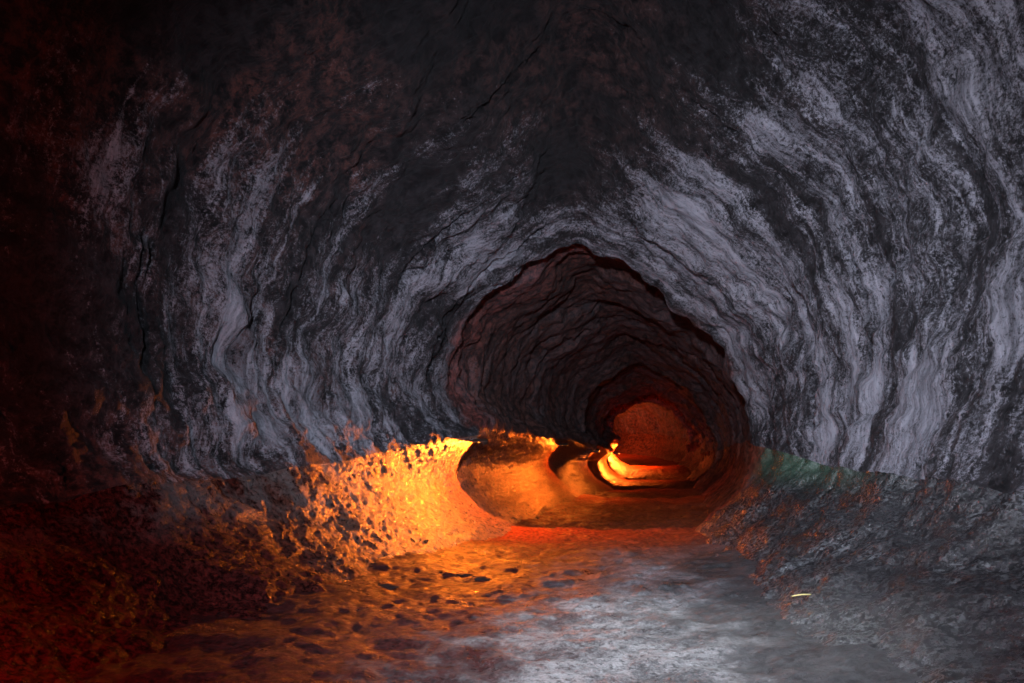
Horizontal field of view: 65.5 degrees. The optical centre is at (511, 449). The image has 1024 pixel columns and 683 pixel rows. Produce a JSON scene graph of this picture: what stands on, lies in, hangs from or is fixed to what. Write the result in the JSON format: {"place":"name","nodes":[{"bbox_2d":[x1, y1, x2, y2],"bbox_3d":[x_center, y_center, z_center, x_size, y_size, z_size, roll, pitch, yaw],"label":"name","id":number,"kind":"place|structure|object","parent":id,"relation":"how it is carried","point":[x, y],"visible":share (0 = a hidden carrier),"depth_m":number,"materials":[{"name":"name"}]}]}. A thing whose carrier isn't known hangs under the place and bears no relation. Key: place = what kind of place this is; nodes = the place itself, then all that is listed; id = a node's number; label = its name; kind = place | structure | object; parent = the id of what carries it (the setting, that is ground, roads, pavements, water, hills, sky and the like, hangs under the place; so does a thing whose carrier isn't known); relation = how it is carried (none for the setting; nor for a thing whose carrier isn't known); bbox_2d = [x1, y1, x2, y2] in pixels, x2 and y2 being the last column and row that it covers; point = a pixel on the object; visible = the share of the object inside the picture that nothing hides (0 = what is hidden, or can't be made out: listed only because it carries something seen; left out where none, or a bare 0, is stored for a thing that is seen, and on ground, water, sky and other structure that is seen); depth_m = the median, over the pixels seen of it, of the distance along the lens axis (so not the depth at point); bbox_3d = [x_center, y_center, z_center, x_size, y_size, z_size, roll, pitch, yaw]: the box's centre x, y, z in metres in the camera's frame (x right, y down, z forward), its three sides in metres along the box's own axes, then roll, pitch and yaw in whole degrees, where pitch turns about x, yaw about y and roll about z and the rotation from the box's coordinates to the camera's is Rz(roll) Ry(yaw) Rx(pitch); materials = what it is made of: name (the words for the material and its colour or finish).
{"place":"outdoors","nodes":[
{"label":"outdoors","id":0,"kind":"place"},
{"bbox_2d":[82,453,922,682],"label":"ground","id":1,"kind":"structure","parent":0,"point":[633,577],"depth_m":6.80,"materials":[{"name":"grey stone"}]},
{"bbox_2d":[0,428,629,682],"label":"rock ledge","id":2,"kind":"object","parent":1,"relation":"on","point":[125,573],"visible":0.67,"depth_m":7.67,"materials":[{"name":"stone"}]},
{"bbox_2d":[469,439,487,445],"bbox_3d":[-0.617,-0.145,14.718,0.334,0.137,0.320,0,0,0],"label":"wall lamp","id":3,"kind":"object","parent":2,"relation":"attached to","point":[485,441],"visible":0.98,"depth_m":14.72,"materials":[{"name":"metal"}]},
{"bbox_2d":[377,583,400,589],"bbox_3d":[-1.353,1.459,8.513,0.244,0.069,0.275,0,0,-39],"label":"rock","id":4,"kind":"object","parent":1,"relation":"on","point":[388,586],"visible":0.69,"depth_m":8.47,"materials":[{"name":"grey stone"}]},
{"bbox_2d":[456,572,472,576],"bbox_3d":[-0.596,1.485,9.473,0.199,0.054,0.220,0,0,40],"label":"rock","id":5,"kind":"object","parent":1,"relation":"on","point":[463,574],"visible":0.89,"depth_m":9.41,"materials":[{"name":"grey stone"}]},
{"bbox_2d":[472,576,491,580],"bbox_3d":[-0.373,1.516,9.314,0.255,0.086,0.286,0,0,-37],"label":"rock","id":6,"kind":"object","parent":1,"relation":"on","point":[479,578],"visible":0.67,"depth_m":9.27,"materials":[{"name":"grey stone"}]},
{"bbox_2d":[614,433,1023,682],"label":"rock ledge","id":7,"kind":"object","parent":1,"relation":"on","point":[923,579],"visible":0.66,"depth_m":7.17,"materials":[{"name":"grey stone"}]},
{"bbox_2d":[0,0,1023,507],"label":"cave wall","id":8,"kind":"structure","parent":0,"point":[238,238],"depth_m":9.99,"materials":[{"name":"grey stone"}]}
]}

